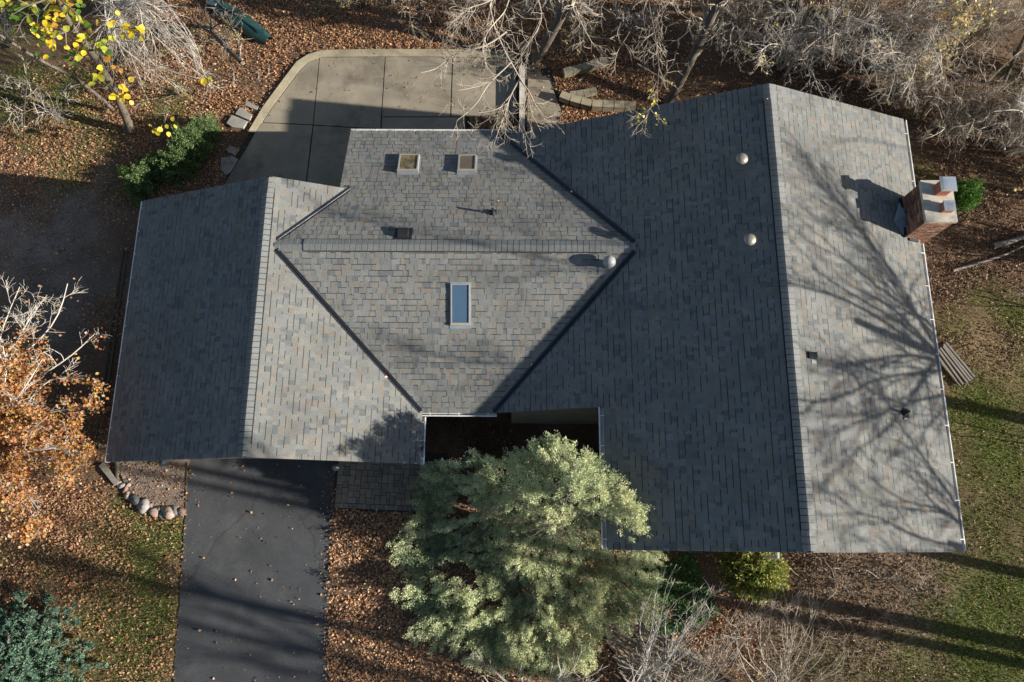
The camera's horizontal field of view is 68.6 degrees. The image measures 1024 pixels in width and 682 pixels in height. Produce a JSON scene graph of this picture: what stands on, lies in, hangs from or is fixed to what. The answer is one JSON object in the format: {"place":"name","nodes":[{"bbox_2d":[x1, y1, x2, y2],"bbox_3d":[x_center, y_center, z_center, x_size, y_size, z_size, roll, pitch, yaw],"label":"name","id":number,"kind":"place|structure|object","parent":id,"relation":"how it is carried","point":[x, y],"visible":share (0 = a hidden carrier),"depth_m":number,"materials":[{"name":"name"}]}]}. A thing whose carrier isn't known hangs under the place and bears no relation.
{"place":"outdoors","nodes":[
{"label":"outdoors","id":0,"kind":"place"},
{"bbox_2d":[173,459,335,681],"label":"driveway","id":1,"kind":"structure","parent":0,"point":[267,623],"depth_m":20.14,"materials":[{"name":"grey asphalt"}]},
{"bbox_2d":[0,0,1023,681],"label":"ground","id":2,"kind":"structure","parent":0,"point":[586,436],"depth_m":21.34,"materials":[{"name":"soil"}]},
{"bbox_2d":[0,7,30,48],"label":"bare shrub","id":3,"kind":"object","parent":2,"relation":"on","point":[8,44],"visible":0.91,"depth_m":23.45,"materials":[{"name":"grey plant"}]},
{"bbox_2d":[0,52,56,139],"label":"sapling","id":4,"kind":"object","parent":2,"relation":"on","point":[24,115],"visible":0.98,"depth_m":21.63,"materials":[{"name":"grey plant"}]},
{"bbox_2d":[0,70,79,132],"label":"bare shrub","id":5,"kind":"object","parent":2,"relation":"on","point":[61,112],"visible":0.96,"depth_m":22.54,"materials":[{"name":"grey plant"}]},
{"bbox_2d":[0,589,108,681],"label":"spruce tree","id":6,"kind":"object","parent":2,"relation":"on","point":[23,662],"visible":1,"depth_m":18.90,"materials":[{"name":"green plant"}]},
{"bbox_2d":[0,276,110,548],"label":"orange maple","id":7,"kind":"object","parent":2,"relation":"on","point":[24,436],"visible":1,"depth_m":18.00,"materials":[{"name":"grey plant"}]},
{"bbox_2d":[0,34,114,110],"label":"log","id":8,"kind":"object","parent":2,"relation":"on","point":[98,96],"visible":0.98,"depth_m":21.48,"materials":[{"name":"wood"}]},
{"bbox_2d":[0,0,211,136],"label":"yellow leaf tree","id":9,"kind":"object","parent":2,"relation":"on","point":[116,96],"visible":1,"depth_m":19.54,"materials":[{"name":"grey bark"},{"name":"yellow leaf"},{"name":"green leaf"}]},
{"bbox_2d":[93,250,123,444],"bbox_3d":[-11.653,0.169,21.686,0.035,0.068,5.950,1,76,0],"label":"garden edging","id":10,"kind":"object","parent":2,"relation":"on","point":[109,344],"visible":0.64,"depth_m":21.69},
{"bbox_2d":[99,463,118,484],"bbox_3d":[-11.141,3.685,20.761,0.130,0.124,0.725,-43,79,-10],"label":"landscape timber","id":11,"kind":"object","parent":2,"relation":"on","point":[110,475],"visible":1,"depth_m":20.71,"materials":[{"name":"grey wood"}]},
{"bbox_2d":[98,250,127,449],"bbox_3d":[-11.515,0.169,21.685,0.035,0.067,5.949,1,76,0],"label":"garden edging","id":12,"kind":"object","parent":2,"relation":"on","point":[113,348],"visible":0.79,"depth_m":21.64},
{"bbox_2d":[115,163,128,178],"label":"leafy shrub","id":13,"kind":"object","parent":2,"relation":"on","point":[120,171],"visible":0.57,"depth_m":22.89,"materials":[{"name":"green plant"}]},
{"bbox_2d":[114,459,189,511],"bbox_3d":[-10.085,3.970,20.775,2.325,0.100,1.702,0,76,0],"label":"gravel bed","id":14,"kind":"object","parent":2,"relation":"on","point":[138,472],"visible":0.7,"depth_m":20.75,"materials":[{"name":"brown gravel"}]},
{"bbox_2d":[115,462,118,480],"bbox_3d":[-10.945,3.596,20.799,0.050,0.095,0.637,-8,76,-2],"label":"edging board","id":15,"kind":"object","parent":14,"relation":"on","point":[117,470],"visible":0.64,"depth_m":20.77,"materials":[{"name":"wood"}]},
{"bbox_2d":[117,483,125,488],"bbox_3d":[-10.776,3.990,20.697,0.262,0.136,0.171,0,76,0],"label":"boulder","id":16,"kind":"object","parent":14,"relation":"on","point":[121,485],"visible":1,"depth_m":20.66,"materials":[{"name":"grey stone"}]},
{"bbox_2d":[124,491,129,499],"bbox_3d":[-10.587,4.244,20.632,0.214,0.137,0.247,0,76,0],"label":"boulder","id":17,"kind":"object","parent":14,"relation":"on","point":[126,495],"visible":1,"depth_m":20.59,"materials":[{"name":"brown stone"}]},
{"bbox_2d":[130,494,141,505],"bbox_3d":[-10.339,4.378,20.565,0.431,0.199,0.259,33,78,8],"label":"boulder","id":18,"kind":"object","parent":14,"relation":"on","point":[135,500],"visible":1,"depth_m":20.51,"materials":[{"name":"grey stone"}]},
{"bbox_2d":[138,498,149,513],"bbox_3d":[-10.070,4.510,20.517,0.336,0.223,0.439,0,76,0],"label":"boulder","id":19,"kind":"object","parent":14,"relation":"on","point":[143,506],"visible":1,"depth_m":20.45,"materials":[{"name":"grey stone"}]},
{"bbox_2d":[149,507,159,517],"bbox_3d":[-9.787,4.683,20.495,0.313,0.174,0.291,0,76,0],"label":"boulder","id":20,"kind":"object","parent":14,"relation":"on","point":[154,512],"visible":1,"depth_m":20.45,"materials":[{"name":"brown stone"}]},
{"bbox_2d":[163,506,174,519],"bbox_3d":[-9.373,4.682,20.472,0.338,0.211,0.381,0,76,0],"label":"boulder","id":21,"kind":"object","parent":14,"relation":"on","point":[168,513],"visible":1,"depth_m":20.42,"materials":[{"name":"beige stone"}]},
{"bbox_2d":[172,505,177,515],"bbox_3d":[-9.211,4.631,20.523,0.201,0.137,0.281,0,76,0],"label":"boulder","id":22,"kind":"object","parent":14,"relation":"on","point":[174,510],"visible":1,"depth_m":20.48,"materials":[{"name":"grey stone"}]},
{"bbox_2d":[177,507,184,515],"bbox_3d":[-9.052,4.673,20.512,0.258,0.137,0.249,0,76,0],"label":"boulder","id":23,"kind":"object","parent":14,"relation":"on","point":[180,511],"visible":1,"depth_m":20.47,"materials":[{"name":"brown stone"}]},
{"bbox_2d":[185,462,187,512],"bbox_3d":[-8.981,4.042,20.703,0.030,0.040,1.366,-4,76,-1],"label":"edging board","id":24,"kind":"object","parent":14,"relation":"on","point":[186,486],"visible":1,"depth_m":20.70,"materials":[{"name":"wood"}]},
{"bbox_2d":[101,38,210,123],"bbox_3d":[-10.676,-7.482,22.816,2.712,1.700,2.402,-31,78,-7],"label":"bare shrub","id":25,"kind":"object","parent":2,"relation":"on","point":[176,81],"visible":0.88,"depth_m":22.73,"materials":[{"name":"grey plant"}]},
{"bbox_2d":[86,0,231,103],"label":"bare shrub","id":26,"kind":"object","parent":2,"relation":"on","point":[124,7],"visible":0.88,"depth_m":21.04,"materials":[{"name":"grey plant"}]},
{"bbox_2d":[117,111,221,206],"bbox_3d":[-10.309,-5.622,22.424,3.680,1.552,1.691,-35,78,-8],"label":"evergreen shrub","id":27,"kind":"object","parent":2,"relation":"on","point":[183,151],"visible":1,"depth_m":22.66,"materials":[{"name":"green plant"}]},
{"bbox_2d":[168,0,247,58],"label":"bare shrub","id":28,"kind":"object","parent":2,"relation":"on","point":[226,40],"visible":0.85,"depth_m":23.15,"materials":[{"name":"grey plant"}]},
{"bbox_2d":[220,156,238,175],"bbox_3d":[-8.711,-5.399,23.139,0.534,0.107,0.651,0,76,0],"label":"stone slab","id":29,"kind":"object","parent":2,"relation":"on","point":[224,166],"depth_m":23.10,"materials":[{"name":"grey stone"}]},
{"bbox_2d":[226,146,239,155],"bbox_3d":[-8.657,-5.923,23.276,0.350,0.108,0.254,30,78,7],"label":"stone slab","id":30,"kind":"object","parent":2,"relation":"on","point":[229,148],"depth_m":23.23,"materials":[{"name":"grey stone"}]},
{"bbox_2d":[196,0,275,84],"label":"bare shrub","id":31,"kind":"object","parent":2,"relation":"on","point":[210,29],"visible":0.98,"depth_m":22.25,"materials":[{"name":"grey plant"}]},
{"bbox_2d":[227,115,247,129],"bbox_3d":[-8.593,-6.792,23.471,0.569,0.161,0.369,23,77,6],"label":"stone slab","id":32,"kind":"object","parent":2,"relation":"on","point":[234,122],"depth_m":23.41,"materials":[{"name":"grey stone"}]},
{"bbox_2d":[207,0,270,45],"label":"canoe","id":33,"kind":"object","parent":2,"relation":"on","point":[255,31],"visible":0.88,"depth_m":24.09,"materials":[{"name":"teal plastic"}]},
{"bbox_2d":[235,107,252,121],"bbox_3d":[-8.373,-7.104,23.554,0.523,0.153,0.267,25,77,6],"label":"stone slab","id":34,"kind":"object","parent":2,"relation":"on","point":[243,113],"depth_m":23.48,"materials":[{"name":"grey stone"}]},
{"bbox_2d":[245,101,258,110],"bbox_3d":[-8.178,-7.391,23.636,0.436,0.136,0.157,22,77,6],"label":"stone slab","id":35,"kind":"object","parent":2,"relation":"on","point":[251,105],"depth_m":23.57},
{"bbox_2d":[339,0,398,9],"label":"bare shrub","id":36,"kind":"object","parent":2,"relation":"on","point":[363,3],"visible":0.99,"depth_m":23.84,"materials":[{"name":"grey plant"}]},
{"bbox_2d":[334,453,452,513],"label":"walkway","id":37,"kind":"structure","parent":2,"relation":"on","point":[360,495],"depth_m":20.70,"materials":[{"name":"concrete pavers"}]},
{"bbox_2d":[225,49,564,186],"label":"patio","id":38,"kind":"structure","parent":2,"relation":"on","point":[292,153],"depth_m":23.61,"materials":[{"name":"concrete"}]},
{"bbox_2d":[519,65,524,132],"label":"retaining wall","id":39,"kind":"structure","parent":38,"relation":"on","point":[521,98],"depth_m":23.32,"materials":[{"name":"beige concrete"}]},
{"bbox_2d":[420,0,477,33],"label":"bare shrub","id":40,"kind":"object","parent":2,"relation":"on","point":[462,11],"visible":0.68,"depth_m":22.86,"materials":[{"name":"grey plant"}]},
{"bbox_2d":[392,0,510,72],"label":"bare tree","id":41,"kind":"object","parent":2,"relation":"on","point":[420,12],"visible":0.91,"depth_m":18.73,"materials":[{"name":"grey plant"}]},
{"bbox_2d":[0,131,1017,681],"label":"mulch","id":42,"kind":"object","parent":2,"relation":"on","point":[894,591],"visible":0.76,"depth_m":19.69,"materials":[{"name":"brown plant"}]},
{"bbox_2d":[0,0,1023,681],"bbox_3d":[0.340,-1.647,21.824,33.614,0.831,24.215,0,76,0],"label":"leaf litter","id":43,"kind":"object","parent":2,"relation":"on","point":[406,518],"visible":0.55,"depth_m":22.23,"materials":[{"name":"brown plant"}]},
{"bbox_2d":[0,0,1023,681],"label":"grass","id":44,"kind":"structure","parent":2,"relation":"on","point":[1004,580],"depth_m":20.19,"materials":[{"name":"plant"}]},
{"bbox_2d":[409,0,622,158],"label":"bare tree","id":45,"kind":"object","parent":2,"relation":"on","point":[564,8],"visible":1,"depth_m":17.05,"materials":[{"name":"grey plant"}]},
{"bbox_2d":[385,429,668,681],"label":"juniper tree","id":46,"kind":"object","parent":2,"relation":"on","point":[551,534],"visible":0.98,"depth_m":19.00,"materials":[{"name":"green plant"}]},
{"bbox_2d":[105,83,965,558],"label":"house","id":47,"kind":"structure","parent":2,"relation":"on","point":[711,317],"depth_m":18.24,"materials":[{"name":"grey"}]},
{"bbox_2d":[350,98,768,377],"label":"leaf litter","id":48,"kind":"object","parent":47,"relation":"on","point":[571,191],"visible":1,"depth_m":19.05,"materials":[{"name":"brown plant"}]},
{"bbox_2d":[468,649,607,681],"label":"bare shrub","id":49,"kind":"object","parent":2,"relation":"on","point":[555,680],"visible":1,"depth_m":18.26,"materials":[{"name":"grey plant"}]},
{"bbox_2d":[508,0,592,27],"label":"bare shrub","id":50,"kind":"object","parent":2,"relation":"on","point":[536,7],"visible":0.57,"depth_m":23.40,"materials":[{"name":"grey plant"}]},
{"bbox_2d":[570,87,597,97],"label":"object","id":51,"kind":"structure","parent":2,"relation":"on","point":[588,92],"depth_m":23.51,"materials":[{"name":"concrete"}]},
{"bbox_2d":[560,14,610,64],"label":"bare shrub","id":52,"kind":"object","parent":2,"relation":"on","point":[585,37],"visible":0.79,"depth_m":23.32,"materials":[{"name":"grey plant"}]},
{"bbox_2d":[563,57,608,77],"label":"retaining wall","id":53,"kind":"structure","parent":2,"relation":"on","point":[578,69],"depth_m":23.69,"materials":[{"name":"concrete"}]},
{"bbox_2d":[559,90,635,111],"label":"retaining wall","id":54,"kind":"structure","parent":2,"relation":"on","point":[598,105],"depth_m":23.33,"materials":[{"name":"concrete"}]},
{"bbox_2d":[582,0,676,43],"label":"bare shrub","id":55,"kind":"object","parent":2,"relation":"on","point":[618,29],"visible":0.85,"depth_m":23.14,"materials":[{"name":"grey plant"}]},
{"bbox_2d":[586,0,734,136],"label":"bare tree","id":56,"kind":"object","parent":2,"relation":"on","point":[706,30],"visible":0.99,"depth_m":20.35,"materials":[{"name":"grey plant"}]},
{"bbox_2d":[620,562,726,681],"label":"bare shrub","id":57,"kind":"object","parent":2,"relation":"on","point":[649,674],"visible":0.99,"depth_m":18.23,"materials":[{"name":"grey plant"}]},
{"bbox_2d":[631,550,720,635],"bbox_3d":[4.131,6.588,19.945,2.133,0.306,2.392,-24,77,-6],"label":"ground cover","id":58,"kind":"object","parent":2,"relation":"on","point":[686,561],"visible":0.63,"depth_m":19.93,"materials":[{"name":"green plant"}]},
{"bbox_2d":[667,592,783,681],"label":"bare shrub","id":59,"kind":"object","parent":2,"relation":"on","point":[696,676],"visible":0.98,"depth_m":18.00,"materials":[{"name":"grey plant"}]},
{"bbox_2d":[697,0,789,71],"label":"bare shrub","id":60,"kind":"object","parent":2,"relation":"on","point":[727,25],"visible":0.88,"depth_m":22.36,"materials":[{"name":"grey plant"}]},
{"bbox_2d":[714,551,793,607],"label":"leafy shrub","id":61,"kind":"object","parent":2,"relation":"on","point":[753,574],"visible":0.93,"depth_m":19.56,"materials":[{"name":"green plant"}]},
{"bbox_2d":[710,587,810,653],"bbox_3d":[6.326,7.162,19.412,2.722,0.644,1.846,0,76,0],"label":"dead perennial","id":62,"kind":"object","parent":2,"relation":"on","point":[750,618],"visible":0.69,"depth_m":19.45,"materials":[{"name":"brown plant"}]},
{"bbox_2d":[730,585,849,681],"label":"bare shrub","id":63,"kind":"object","parent":2,"relation":"on","point":[784,667],"visible":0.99,"depth_m":17.95,"materials":[{"name":"grey plant"}]},
{"bbox_2d":[762,559,845,644],"bbox_3d":[7.492,6.602,19.409,1.952,0.698,2.150,21,77,5],"label":"dead perennial","id":64,"kind":"object","parent":2,"relation":"on","point":[799,602],"visible":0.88,"depth_m":19.42,"materials":[{"name":"brown plant"}]},
{"bbox_2d":[729,0,930,102],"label":"bare shrub","id":65,"kind":"object","parent":2,"relation":"on","point":[786,65],"visible":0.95,"depth_m":21.55,"materials":[{"name":"grey plant"}]},
{"bbox_2d":[813,553,906,611],"bbox_3d":[8.750,5.766,19.500,2.392,0.700,1.962,-22,77,-5],"label":"dead perennial","id":66,"kind":"object","parent":2,"relation":"on","point":[845,577],"visible":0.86,"depth_m":19.50,"materials":[{"name":"brown plant"}]},
{"bbox_2d":[811,602,917,681],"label":"dead perennial","id":67,"kind":"object","parent":2,"relation":"on","point":[856,644],"visible":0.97,"depth_m":19.13,"materials":[{"name":"brown plant"}]},
{"bbox_2d":[828,592,912,650],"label":"dead perennial","id":68,"kind":"object","parent":2,"relation":"on","point":[890,619],"visible":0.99,"depth_m":19.19,"materials":[{"name":"brown plant"}]},
{"bbox_2d":[785,0,980,86],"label":"bare shrub","id":69,"kind":"object","parent":2,"relation":"on","point":[834,44],"visible":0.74,"depth_m":21.54,"materials":[{"name":"grey plant"}]},
{"bbox_2d":[863,552,956,617],"bbox_3d":[10.311,6.401,19.299,1.940,0.650,2.026,-24,77,-6],"label":"dead perennial","id":70,"kind":"object","parent":2,"relation":"on","point":[917,582],"visible":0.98,"depth_m":19.38,"materials":[{"name":"brown plant"}]},
{"bbox_2d":[853,0,985,107],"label":"bare shrub","id":71,"kind":"object","parent":2,"relation":"on","point":[892,49],"visible":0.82,"depth_m":21.15,"materials":[{"name":"grey plant"}]},
{"bbox_2d":[865,5,977,116],"bbox_3d":[11.601,-7.753,21.790,3.496,2.874,3.519,0,76,0],"label":"bare shrub","id":72,"kind":"object","parent":2,"relation":"on","point":[896,84],"visible":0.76,"depth_m":21.51,"materials":[{"name":"grey plant"}]},
{"bbox_2d":[939,356,955,381],"bbox_3d":[12.148,0.735,21.020,0.055,0.073,0.917,-28,77,-7],"label":"wooden pole","id":73,"kind":"object","parent":2,"relation":"on","point":[941,361],"visible":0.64,"depth_m":20.99,"materials":[{"name":"grey wood"}]},
{"bbox_2d":[938,348,963,384],"bbox_3d":[12.272,0.711,21.028,0.055,0.073,1.175,-28,77,-7],"label":"wooden pole","id":74,"kind":"object","parent":2,"relation":"on","point":[951,368],"visible":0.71,"depth_m":21.00,"materials":[{"name":"grey wood"}]},
{"bbox_2d":[941,363,960,386],"bbox_3d":[12.248,0.951,20.936,0.025,0.062,0.802,-32,78,-8],"label":"wooden pole","id":75,"kind":"object","parent":2,"relation":"on","point":[952,377],"visible":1,"depth_m":20.92,"materials":[{"name":"grey wood"}]},
{"bbox_2d":[939,348,967,382],"bbox_3d":[12.374,0.679,21.024,0.055,0.071,1.173,-31,78,-7],"label":"wooden pole","id":76,"kind":"object","parent":2,"relation":"on","point":[954,366],"visible":1,"depth_m":21.00,"materials":[{"name":"grey wood"}]},
{"bbox_2d":[934,0,973,41],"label":"bare tree","id":77,"kind":"object","parent":2,"relation":"on","point":[956,17],"visible":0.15,"depth_m":22.03,"materials":[{"name":"grey plant"}]},
{"bbox_2d":[942,346,970,381],"bbox_3d":[12.448,0.631,21.024,0.055,0.071,1.166,-30,78,-7],"label":"wooden pole","id":78,"kind":"object","parent":2,"relation":"on","point":[956,364],"visible":1,"depth_m":21.00,"materials":[{"name":"grey wood"}]},
{"bbox_2d":[942,344,972,378],"bbox_3d":[12.510,0.578,21.064,0.055,0.071,1.191,-32,78,-8],"label":"wooden pole","id":79,"kind":"object","parent":2,"relation":"on","point":[961,366],"visible":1,"depth_m":21.02,"materials":[{"name":"grey wood"}]},
{"bbox_2d":[945,342,974,376],"bbox_3d":[12.578,0.522,21.066,0.055,0.071,1.180,-32,78,-8],"label":"wooden pole","id":80,"kind":"object","parent":2,"relation":"on","point":[960,360],"visible":1,"depth_m":21.04,"materials":[{"name":"grey wood"}]},
{"bbox_2d":[908,46,1023,163],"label":"bare shrub","id":81,"kind":"object","parent":2,"relation":"on","point":[958,122],"visible":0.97,"depth_m":21.42,"materials":[{"name":"grey plant"}]},
{"bbox_2d":[953,173,987,212],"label":"conifer shrub","id":82,"kind":"object","parent":2,"relation":"on","point":[970,191],"visible":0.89,"depth_m":21.76,"materials":[{"name":"green plant"}]},
{"bbox_2d":[922,0,1023,62],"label":"bare shrub","id":83,"kind":"object","parent":2,"relation":"on","point":[989,12],"visible":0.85,"depth_m":21.35,"materials":[{"name":"grey plant"}]},
{"bbox_2d":[951,245,1023,271],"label":"fallen branch","id":84,"kind":"object","parent":2,"relation":"on","point":[980,262],"visible":1,"depth_m":21.81,"materials":[{"name":"grey wood"}]},
{"bbox_2d":[975,77,1023,190],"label":"bare shrub","id":85,"kind":"object","parent":2,"relation":"on","point":[1019,147],"visible":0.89,"depth_m":21.53,"materials":[{"name":"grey plant"}]},
{"bbox_2d":[991,235,1023,248],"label":"fallen branch","id":86,"kind":"object","parent":2,"relation":"on","point":[1006,242],"visible":1,"depth_m":21.83,"materials":[{"name":"grey wood"}]},
{"bbox_2d":[1001,36,1023,85],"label":"bare tree","id":87,"kind":"object","parent":2,"relation":"on","point":[1012,62],"visible":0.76,"depth_m":22.08,"materials":[{"name":"grey plant"}]},
{"bbox_2d":[587,592,720,681],"bbox_3d":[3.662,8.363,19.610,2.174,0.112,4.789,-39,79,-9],"label":"bare shrub","id":88,"kind":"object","parent":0,"point":[628,651],"depth_m":19.62,"materials":[{"name":"plant"}]},
{"bbox_2d":[796,0,802,12],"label":"bare tree","id":89,"kind":"object","parent":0,"point":[800,4],"visible":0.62,"depth_m":23.24,"materials":[{"name":"grey plant"}]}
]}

